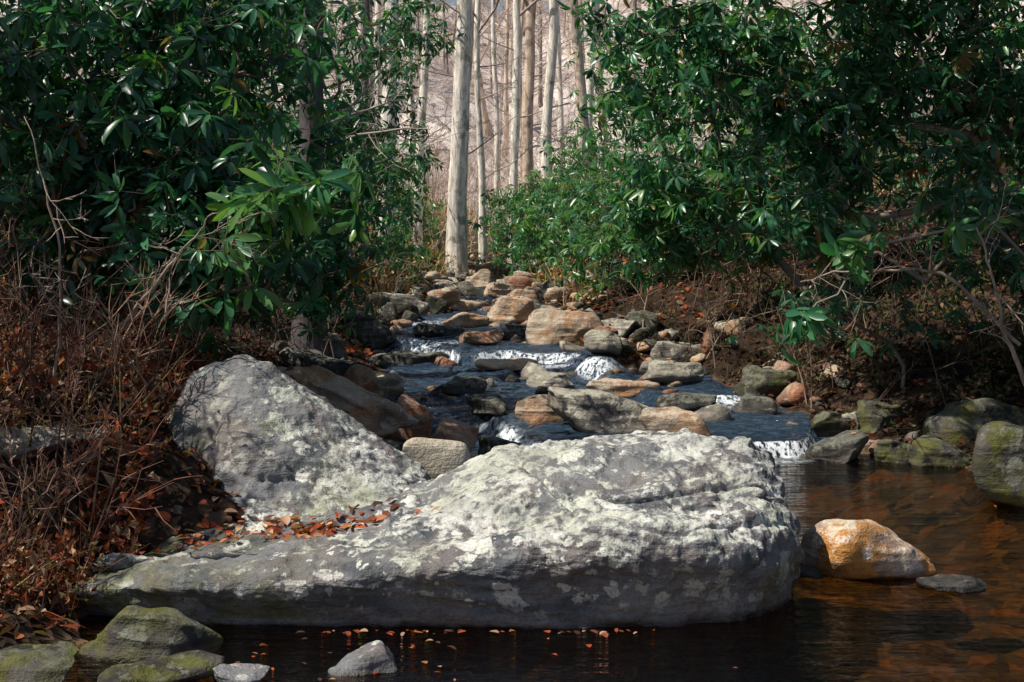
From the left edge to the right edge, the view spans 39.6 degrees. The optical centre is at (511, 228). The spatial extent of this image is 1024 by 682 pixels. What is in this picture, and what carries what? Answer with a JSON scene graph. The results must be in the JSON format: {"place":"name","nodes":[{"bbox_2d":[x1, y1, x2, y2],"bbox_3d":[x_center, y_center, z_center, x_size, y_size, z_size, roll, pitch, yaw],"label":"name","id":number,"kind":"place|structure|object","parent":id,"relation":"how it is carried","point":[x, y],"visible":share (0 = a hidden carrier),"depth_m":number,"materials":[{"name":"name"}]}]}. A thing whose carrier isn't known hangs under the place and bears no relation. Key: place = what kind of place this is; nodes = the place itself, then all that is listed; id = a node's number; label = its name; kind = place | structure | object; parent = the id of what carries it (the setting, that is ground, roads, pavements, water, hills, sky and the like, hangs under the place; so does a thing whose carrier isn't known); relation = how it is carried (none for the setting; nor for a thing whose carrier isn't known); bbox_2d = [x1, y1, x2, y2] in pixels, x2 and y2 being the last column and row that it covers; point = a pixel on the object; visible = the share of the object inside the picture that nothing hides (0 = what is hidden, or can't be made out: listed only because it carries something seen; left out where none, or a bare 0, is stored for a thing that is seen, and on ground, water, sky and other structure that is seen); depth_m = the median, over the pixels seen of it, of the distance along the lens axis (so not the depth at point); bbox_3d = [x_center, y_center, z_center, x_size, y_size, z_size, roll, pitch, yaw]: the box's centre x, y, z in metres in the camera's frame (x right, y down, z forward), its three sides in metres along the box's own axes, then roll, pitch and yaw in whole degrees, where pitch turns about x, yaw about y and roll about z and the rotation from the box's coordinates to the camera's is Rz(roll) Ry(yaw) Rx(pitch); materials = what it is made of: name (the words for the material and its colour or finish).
{"place":"outdoors","nodes":[
{"label":"outdoors","id":0,"kind":"place"},
{"bbox_2d":[0,0,1023,648],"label":"ground","id":1,"kind":"structure","parent":0,"point":[192,514],"depth_m":13.06,"materials":[{"name":"soil"}]},
{"bbox_2d":[1,116,101,398],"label":"dead branch","id":2,"kind":"object","parent":1,"relation":"on","point":[59,286],"visible":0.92,"depth_m":7.15,"materials":[{"name":"wood"}]},
{"bbox_2d":[0,425,109,459],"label":"bank rock","id":3,"kind":"object","parent":1,"relation":"on","point":[37,437],"visible":0.55,"depth_m":6.91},
{"bbox_2d":[0,262,223,641],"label":"dry ferns","id":4,"kind":"object","parent":1,"relation":"on","point":[78,420],"visible":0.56,"depth_m":6.89,"materials":[{"name":"brown plant"}]},
{"bbox_2d":[0,285,245,643],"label":"fallen leaves","id":5,"kind":"object","parent":1,"relation":"on","point":[164,515],"visible":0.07,"depth_m":6.93,"materials":[{"name":"brown plant"}]},
{"bbox_2d":[0,129,263,578],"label":"undergrowth","id":6,"kind":"object","parent":1,"relation":"on","point":[118,337],"visible":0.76,"depth_m":7.13,"materials":[{"name":"plant"}]},
{"bbox_2d":[0,250,349,627],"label":"dry ferns","id":7,"kind":"object","parent":1,"relation":"on","point":[85,517],"visible":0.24,"depth_m":6.88,"materials":[{"name":"brown plant"}]},
{"bbox_2d":[0,0,374,360],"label":"rhododendron","id":8,"kind":"object","parent":1,"relation":"on","point":[158,109],"depth_m":8.48,"materials":[{"name":"plant"}]},
{"bbox_2d":[114,207,275,334],"bbox_3d":[-1.725,0.244,7.712,0.880,0.718,0.522,0,0,-14],"label":"dead branch","id":9,"kind":"object","parent":8,"relation":"attached to","point":[145,295],"visible":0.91,"depth_m":7.67,"materials":[{"name":"wood"}]},
{"bbox_2d":[0,0,405,342],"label":"rhododendron","id":10,"kind":"object","parent":1,"relation":"on","point":[342,266],"visible":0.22,"depth_m":11.97,"materials":[{"name":"green plant"}]},
{"bbox_2d":[164,354,429,518],"bbox_3d":[-1.138,1.304,7.610,1.702,1.227,1.390,0,0,0],"label":"lichen boulder","id":11,"kind":"object","parent":1,"relation":"on","point":[267,435],"visible":0.48,"depth_m":7.40,"materials":[{"name":"stone"}]},
{"bbox_2d":[288,333,348,359],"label":"bank rock","id":12,"kind":"object","parent":1,"relation":"on","point":[339,351],"visible":0.23,"depth_m":14.34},
{"bbox_2d":[279,347,364,375],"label":"bank rock","id":13,"kind":"object","parent":1,"relation":"on","point":[294,356],"visible":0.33,"depth_m":12.78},
{"bbox_2d":[204,32,445,284],"bbox_3d":[-3.161,-1.065,21.909,5.898,4.232,3.621,0,0,-44],"label":"rhododendron","id":14,"kind":"object","parent":1,"relation":"on","point":[402,201],"visible":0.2,"depth_m":22.40,"materials":[{"name":"green plant"}]},
{"bbox_2d":[200,0,467,292],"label":"rhododendron","id":15,"kind":"object","parent":1,"relation":"on","point":[417,38],"visible":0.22,"depth_m":16.88,"materials":[{"name":"green plant"}]},
{"bbox_2d":[207,0,490,355],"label":"bare tree","id":16,"kind":"object","parent":1,"relation":"on","point":[304,122],"visible":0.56,"depth_m":14.11,"materials":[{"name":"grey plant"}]},
{"bbox_2d":[332,0,393,217],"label":"bare tree","id":17,"kind":"object","parent":1,"relation":"on","point":[366,5],"visible":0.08,"depth_m":27.00,"materials":[{"name":"plant"}]},
{"bbox_2d":[335,308,396,349],"bbox_3d":[-1.734,1.226,16.953,0.780,0.552,0.612,0,0,-30],"label":"bank rock","id":18,"kind":"object","parent":1,"relation":"on","point":[374,333],"visible":0.51,"depth_m":16.73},
{"bbox_2d":[341,0,440,155],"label":"bare tree","id":19,"kind":"object","parent":1,"relation":"on","point":[377,7],"visible":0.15,"depth_m":40.09,"materials":[{"name":"beige plant"}]},
{"bbox_2d":[360,0,447,245],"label":"bare tree","id":20,"kind":"object","parent":1,"relation":"on","point":[388,5],"visible":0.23,"depth_m":26.45,"materials":[{"name":"beige plant"}]},
{"bbox_2d":[361,0,451,254],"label":"bare tree","id":21,"kind":"object","parent":1,"relation":"on","point":[424,75],"visible":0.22,"depth_m":28.95,"materials":[{"name":"beige plant"}]},
{"bbox_2d":[383,292,429,315],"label":"bank rock","id":22,"kind":"object","parent":1,"relation":"on","point":[424,308],"visible":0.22,"depth_m":19.81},
{"bbox_2d":[374,0,446,189],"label":"bare tree","id":23,"kind":"object","parent":1,"relation":"on","point":[409,102],"visible":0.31,"depth_m":38.02,"materials":[{"name":"beige plant"}]},
{"bbox_2d":[65,428,803,628],"bbox_3d":[-0.330,1.584,6.848,3.357,1.155,1.833,0,0,0],"label":"boulder","id":24,"kind":"object","parent":1,"relation":"on","point":[681,527],"visible":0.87,"depth_m":6.12,"materials":[{"name":"stone"}]},
{"bbox_2d":[241,499,291,521],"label":"fractured rock","id":25,"kind":"object","parent":24,"relation":"on","point":[256,510],"visible":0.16,"depth_m":6.99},
{"bbox_2d":[456,299,486,310],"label":"river rock","id":26,"kind":"object","parent":1,"relation":"on","point":[465,305],"visible":0.51,"depth_m":21.32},
{"bbox_2d":[402,0,544,276],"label":"bare tree","id":27,"kind":"object","parent":1,"relation":"on","point":[456,238],"visible":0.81,"depth_m":28.69,"materials":[{"name":"beige plant"}]},
{"bbox_2d":[464,269,496,286],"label":"river rock","id":28,"kind":"object","parent":1,"relation":"on","point":[482,277],"visible":0.66,"depth_m":27.36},
{"bbox_2d":[119,295,856,554],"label":"drifted leaves","id":29,"kind":"object","parent":1,"relation":"on","point":[318,529],"visible":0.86,"depth_m":6.68,"materials":[{"name":"orange plant"}]},
{"bbox_2d":[430,0,548,141],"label":"bare tree","id":30,"kind":"object","parent":1,"relation":"on","point":[473,1],"visible":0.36,"depth_m":36.06,"materials":[{"name":"beige plant"}]},
{"bbox_2d":[17,140,964,305],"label":"dry ferns","id":31,"kind":"object","parent":1,"relation":"on","point":[439,270],"visible":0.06,"depth_m":25.26,"materials":[{"name":"brown plant"}]},
{"bbox_2d":[474,262,517,278],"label":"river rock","id":32,"kind":"object","parent":1,"relation":"on","point":[501,271],"visible":0.27,"depth_m":29.33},
{"bbox_2d":[370,128,630,263],"bbox_3d":[-0.008,-0.576,31.110,7.328,3.371,2.678,0,0,-28],"label":"rhododendron","id":33,"kind":"object","parent":1,"relation":"on","point":[431,223],"visible":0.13,"depth_m":31.27,"materials":[{"name":"green plant"}]},
{"bbox_2d":[434,0,567,190],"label":"bare tree","id":34,"kind":"object","parent":1,"relation":"on","point":[522,9],"visible":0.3,"depth_m":42.76,"materials":[{"name":"beige plant"}]},
{"bbox_2d":[414,2,588,198],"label":"bare tree","id":35,"kind":"object","parent":1,"relation":"on","point":[559,87],"visible":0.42,"depth_m":41.11,"materials":[{"name":"beige plant"}]},
{"bbox_2d":[145,0,870,158],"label":"distant trees","id":36,"kind":"object","parent":1,"relation":"on","point":[508,8],"visible":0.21,"depth_m":55.26,"materials":[{"name":"beige plant"}]},
{"bbox_2d":[436,0,579,263],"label":"bare tree","id":37,"kind":"object","parent":1,"relation":"on","point":[482,245],"visible":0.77,"depth_m":29.94,"materials":[{"name":"beige plant"}]},
{"bbox_2d":[481,0,540,227],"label":"bare tree","id":38,"kind":"object","parent":1,"relation":"on","point":[495,85],"visible":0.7,"depth_m":39.88,"materials":[{"name":"beige plant"}]},
{"bbox_2d":[0,111,1023,428],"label":"undergrowth","id":39,"kind":"object","parent":1,"relation":"on","point":[622,299],"visible":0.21,"depth_m":13.62,"materials":[{"name":"plant"}]},
{"bbox_2d":[2,246,1023,448],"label":"fallen leaves","id":40,"kind":"object","parent":1,"relation":"on","point":[914,381],"visible":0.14,"depth_m":12.41,"materials":[{"name":"brown plant"}]},
{"bbox_2d":[451,0,589,262],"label":"bare tree","id":41,"kind":"object","parent":1,"relation":"on","point":[516,100],"visible":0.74,"depth_m":33.01,"materials":[{"name":"beige plant"}]},
{"bbox_2d":[507,289,536,299],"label":"river rock","id":42,"kind":"object","parent":1,"relation":"on","point":[531,294],"visible":0.41,"depth_m":22.36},
{"bbox_2d":[484,0,576,232],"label":"bare tree","id":43,"kind":"object","parent":1,"relation":"on","point":[547,119],"visible":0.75,"depth_m":32.94,"materials":[{"name":"beige plant"}]},
{"bbox_2d":[473,0,599,243],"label":"bare tree","id":44,"kind":"object","parent":1,"relation":"on","point":[527,99],"visible":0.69,"depth_m":34.01,"materials":[{"name":"beige plant"}]},
{"bbox_2d":[58,0,1023,263],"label":"undergrowth","id":45,"kind":"object","parent":1,"relation":"on","point":[432,188],"visible":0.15,"depth_m":37.67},
{"bbox_2d":[525,308,602,344],"bbox_3d":[0.586,1.216,16.590,0.886,0.572,0.622,0,0,-23],"label":"river rock","id":46,"kind":"object","parent":1,"relation":"on","point":[549,326],"visible":0.66,"depth_m":16.37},
{"bbox_2d":[518,0,620,251],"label":"bare tree","id":47,"kind":"object","parent":1,"relation":"on","point":[580,81],"visible":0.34,"depth_m":28.27,"materials":[{"name":"beige plant"}]},
{"bbox_2d":[327,249,844,399],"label":"river cobbles","id":48,"kind":"object","parent":1,"relation":"on","point":[392,383],"visible":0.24,"depth_m":16.37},
{"bbox_2d":[561,0,614,185],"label":"bare tree","id":49,"kind":"object","parent":1,"relation":"on","point":[599,67],"visible":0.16,"depth_m":40.13,"materials":[{"name":"beige plant"}]},
{"bbox_2d":[467,117,720,279],"bbox_3d":[1.301,-0.605,26.941,6.565,3.581,3.599,0,0,44],"label":"rhododendron","id":50,"kind":"object","parent":1,"relation":"on","point":[530,205],"visible":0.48,"depth_m":26.91,"materials":[{"name":"green plant"}]},
{"bbox_2d":[259,244,935,433],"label":"river cobbles","id":51,"kind":"object","parent":1,"relation":"on","point":[393,307],"visible":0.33,"depth_m":18.75,"materials":[{"name":"stone"}]},
{"bbox_2d":[572,1,643,144],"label":"bare tree","id":52,"kind":"object","parent":1,"relation":"on","point":[588,87],"visible":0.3,"depth_m":35.96,"materials":[{"name":"beige plant"}]},
{"bbox_2d":[601,318,636,337],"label":"bank rock","id":53,"kind":"object","parent":1,"relation":"on","point":[624,327],"visible":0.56,"depth_m":16.50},
{"bbox_2d":[350,258,920,458],"bbox_3d":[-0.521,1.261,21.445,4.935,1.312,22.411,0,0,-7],"label":"river cobbles","id":54,"kind":"object","parent":1,"relation":"on","point":[715,412],"visible":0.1,"depth_m":14.47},
{"bbox_2d":[249,188,1023,362],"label":"fallen leaves","id":55,"kind":"object","parent":1,"relation":"on","point":[367,350],"visible":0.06,"depth_m":17.64,"materials":[{"name":"brown plant"}]},
{"bbox_2d":[521,14,805,299],"bbox_3d":[2.014,-0.966,19.335,4.434,3.980,3.142,0,0,40],"label":"rhododendron","id":56,"kind":"object","parent":1,"relation":"on","point":[589,203],"visible":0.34,"depth_m":19.66,"materials":[{"name":"green plant"}]},
{"bbox_2d":[561,0,893,306],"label":"rhododendron","id":57,"kind":"object","parent":1,"relation":"on","point":[667,208],"visible":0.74,"depth_m":14.78,"materials":[{"name":"green plant"}]},
{"bbox_2d":[734,368,796,398],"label":"bank rock","id":58,"kind":"object","parent":1,"relation":"on","point":[771,381],"visible":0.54,"depth_m":13.04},
{"bbox_2d":[557,0,1023,289],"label":"rhododendron","id":59,"kind":"object","parent":1,"relation":"on","point":[960,72],"visible":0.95,"depth_m":11.04,"materials":[{"name":"green plant"}]},
{"bbox_2d":[776,203,1023,366],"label":"rhododendron branch","id":60,"kind":"object","parent":59,"relation":"attached to","point":[851,249],"visible":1,"depth_m":9.11,"materials":[{"name":"green plant"}]},
{"bbox_2d":[969,182,1023,385],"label":"dead branch","id":61,"kind":"object","parent":59,"relation":"attached to","point":[1005,339],"visible":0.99,"depth_m":9.03,"materials":[{"name":"wood"}]},
{"bbox_2d":[810,411,850,436],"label":"bank rock","id":62,"kind":"object","parent":1,"relation":"on","point":[825,424],"visible":0.75,"depth_m":11.47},
{"bbox_2d":[641,218,1023,464],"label":"dry ferns","id":63,"kind":"object","parent":1,"relation":"on","point":[960,392],"visible":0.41,"depth_m":13.02,"materials":[{"name":"brown plant"}]},
{"bbox_2d":[805,429,868,462],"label":"bank rock","id":64,"kind":"object","parent":1,"relation":"on","point":[846,446],"visible":0.66,"depth_m":10.37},
{"bbox_2d":[724,237,1023,389],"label":"rhododendron","id":65,"kind":"object","parent":1,"relation":"on","point":[1005,268],"visible":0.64,"depth_m":12.18,"materials":[{"name":"green plant"}]},
{"bbox_2d":[855,400,905,432],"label":"bank rock","id":66,"kind":"object","parent":1,"relation":"on","point":[868,420],"visible":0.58,"depth_m":11.49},
{"bbox_2d":[763,0,1008,28],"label":"rhododendron","id":67,"kind":"object","parent":1,"relation":"on","point":[941,11],"visible":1,"depth_m":9.09,"materials":[{"name":"green plant"}]},
{"bbox_2d":[793,5,1023,265],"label":"rhododendron","id":68,"kind":"object","parent":1,"relation":"on","point":[908,193],"visible":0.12,"depth_m":15.22,"materials":[{"name":"green plant"}]},
{"bbox_2d":[797,222,1021,345],"bbox_3d":[2.700,0.382,9.924,1.519,0.863,0.649,0,0,-14],"label":"dead branch","id":69,"kind":"object","parent":1,"relation":"on","point":[981,306],"visible":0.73,"depth_m":9.90,"materials":[{"name":"wood"}]},
{"bbox_2d":[909,435,970,467],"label":"bank rock","id":70,"kind":"object","parent":1,"relation":"on","point":[927,451],"visible":0.76,"depth_m":10.14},
{"bbox_2d":[923,398,1023,443],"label":"bank rock","id":71,"kind":"object","parent":1,"relation":"on","point":[967,420],"visible":0.53,"depth_m":10.70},
{"bbox_2d":[971,421,1023,507],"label":"mossy boulder","id":72,"kind":"object","parent":1,"relation":"on","point":[997,464],"visible":0.84,"depth_m":8.68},
{"bbox_2d":[64,287,1023,681],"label":"stream water","id":73,"kind":"structure","parent":0,"point":[946,521],"depth_m":6.15,"materials":[{"name":"liquid"}]},
{"bbox_2d":[0,641,79,681],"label":"shore rock","id":74,"kind":"object","parent":73,"relation":"on","point":[54,662],"visible":1,"depth_m":5.25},
{"bbox_2d":[78,605,222,662],"bbox_3d":[-1.447,1.634,5.684,0.515,0.269,0.368,0,0,-33],"label":"shore rock","id":75,"kind":"object","parent":73,"relation":"on","point":[132,633],"visible":0.72,"depth_m":5.59,"materials":[{"name":"stone"}]},
{"bbox_2d":[97,650,224,681],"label":"shore rock","id":76,"kind":"object","parent":73,"relation":"on","point":[192,666],"visible":1,"depth_m":5.27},
{"bbox_2d":[212,663,269,681],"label":"shore rock","id":77,"kind":"object","parent":73,"relation":"on","point":[242,672],"visible":1,"depth_m":5.30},
{"bbox_2d":[278,365,419,437],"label":"slanted slab","id":78,"kind":"structure","parent":73,"relation":"on","point":[379,415],"depth_m":9.69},
{"bbox_2d":[328,640,397,675],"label":"shore rock","id":79,"kind":"object","parent":73,"relation":"on","point":[372,657],"visible":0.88,"depth_m":5.44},
{"bbox_2d":[343,364,383,396],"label":"river rock","id":80,"kind":"object","parent":73,"relation":"on","point":[364,377],"visible":0.33,"depth_m":11.92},
{"bbox_2d":[381,394,432,442],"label":"river rock","id":81,"kind":"object","parent":73,"relation":"on","point":[411,406],"visible":0.41,"depth_m":10.44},
{"bbox_2d":[373,351,449,364],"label":"river rock","id":82,"kind":"object","parent":73,"relation":"on","point":[400,358],"visible":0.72,"depth_m":15.35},
{"bbox_2d":[402,437,470,479],"bbox_3d":[-0.402,1.447,7.971,0.404,0.594,0.393,0,0,0],"label":"pale rock","id":83,"kind":"object","parent":73,"relation":"on","point":[435,458],"visible":0.23,"depth_m":7.81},
{"bbox_2d":[412,323,463,336],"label":"river rock","id":84,"kind":"object","parent":73,"relation":"on","point":[426,330],"visible":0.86,"depth_m":17.10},
{"bbox_2d":[431,419,478,452],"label":"river rock","id":85,"kind":"object","parent":73,"relation":"on","point":[455,430],"visible":0.46,"depth_m":10.14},
{"bbox_2d":[428,375,486,395],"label":"river rock","id":86,"kind":"object","parent":73,"relation":"on","point":[456,385],"visible":0.84,"depth_m":13.18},
{"bbox_2d":[441,312,489,327],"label":"river rock","id":87,"kind":"object","parent":73,"relation":"on","point":[465,319],"visible":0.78,"depth_m":18.69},
{"bbox_2d":[459,330,503,345],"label":"river rock","id":88,"kind":"object","parent":73,"relation":"in","point":[481,338],"visible":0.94,"depth_m":16.52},
{"bbox_2d":[466,394,507,415],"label":"river rock","id":89,"kind":"object","parent":73,"relation":"on","point":[486,404],"visible":0.99,"depth_m":11.86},
{"bbox_2d":[478,435,520,455],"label":"river rock","id":90,"kind":"object","parent":73,"relation":"in","point":[487,443],"visible":0.41,"depth_m":10.24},
{"bbox_2d":[484,282,515,297],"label":"river rock","id":91,"kind":"object","parent":73,"relation":"on","point":[495,289],"visible":0.7,"depth_m":23.91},
{"bbox_2d":[474,358,538,370],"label":"river rock","id":92,"kind":"object","parent":73,"relation":"in","point":[497,364],"visible":0.88,"depth_m":14.70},
{"bbox_2d":[487,295,534,323],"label":"river rock","id":93,"kind":"object","parent":73,"relation":"on","point":[505,309],"visible":0.72,"depth_m":19.35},
{"bbox_2d":[503,324,526,340],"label":"river rock","id":94,"kind":"object","parent":73,"relation":"on","point":[510,331],"visible":0.45,"depth_m":17.46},
{"bbox_2d":[515,394,564,424],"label":"river rock","id":95,"kind":"object","parent":73,"relation":"on","point":[534,410],"visible":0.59,"depth_m":11.72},
{"bbox_2d":[526,371,574,388],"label":"river rock","id":96,"kind":"object","parent":73,"relation":"on","point":[559,379],"visible":0.76,"depth_m":13.57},
{"bbox_2d":[547,387,647,433],"bbox_3d":[0.761,1.504,11.352,0.957,0.448,0.687,0,0,0],"label":"flat rock","id":97,"kind":"object","parent":73,"relation":"in","point":[590,410],"visible":0.73,"depth_m":11.10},
{"bbox_2d":[583,329,622,356],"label":"river rock","id":98,"kind":"object","parent":73,"relation":"on","point":[601,342],"visible":0.96,"depth_m":15.18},
{"bbox_2d":[217,484,996,680],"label":"floating leaves","id":99,"kind":"object","parent":73,"relation":"on","point":[603,633],"visible":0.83,"depth_m":5.96,"materials":[{"name":"orange plant"}]},
{"bbox_2d":[586,377,660,397],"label":"river rock","id":100,"kind":"object","parent":73,"relation":"on","point":[625,388],"visible":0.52,"depth_m":13.31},
{"bbox_2d":[643,360,703,383],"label":"river rock","id":101,"kind":"object","parent":73,"relation":"on","point":[660,372],"visible":0.89,"depth_m":13.53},
{"bbox_2d":[640,406,710,436],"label":"river rock","id":102,"kind":"object","parent":73,"relation":"in","point":[671,419],"visible":0.56,"depth_m":10.88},
{"bbox_2d":[650,341,700,360],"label":"bank rock","id":103,"kind":"object","parent":73,"relation":"in","point":[673,351],"visible":0.43,"depth_m":14.72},
{"bbox_2d":[656,392,716,411],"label":"river rock","id":104,"kind":"object","parent":73,"relation":"on","point":[689,401],"visible":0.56,"depth_m":12.32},
{"bbox_2d":[730,393,777,414],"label":"river rock","id":105,"kind":"object","parent":73,"relation":"on","point":[749,403],"visible":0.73,"depth_m":12.21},
{"bbox_2d":[799,563,827,577],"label":"pool rock","id":106,"kind":"object","parent":73,"relation":"on","point":[809,571],"visible":0.44,"depth_m":6.94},
{"bbox_2d":[801,519,936,579],"bbox_3d":[1.814,1.584,7.090,0.739,0.329,0.458,0,0,-21],"label":"pool rock","id":107,"kind":"object","parent":73,"relation":"on","point":[865,549],"visible":0.97,"depth_m":6.87,"materials":[{"name":"stone"}]},
{"bbox_2d":[874,439,909,462],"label":"bank rock","id":108,"kind":"object","parent":73,"relation":"in","point":[890,451],"visible":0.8,"depth_m":10.34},
{"bbox_2d":[916,574,986,592],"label":"pool rock","id":109,"kind":"object","parent":73,"relation":"on","point":[954,583],"visible":1,"depth_m":6.68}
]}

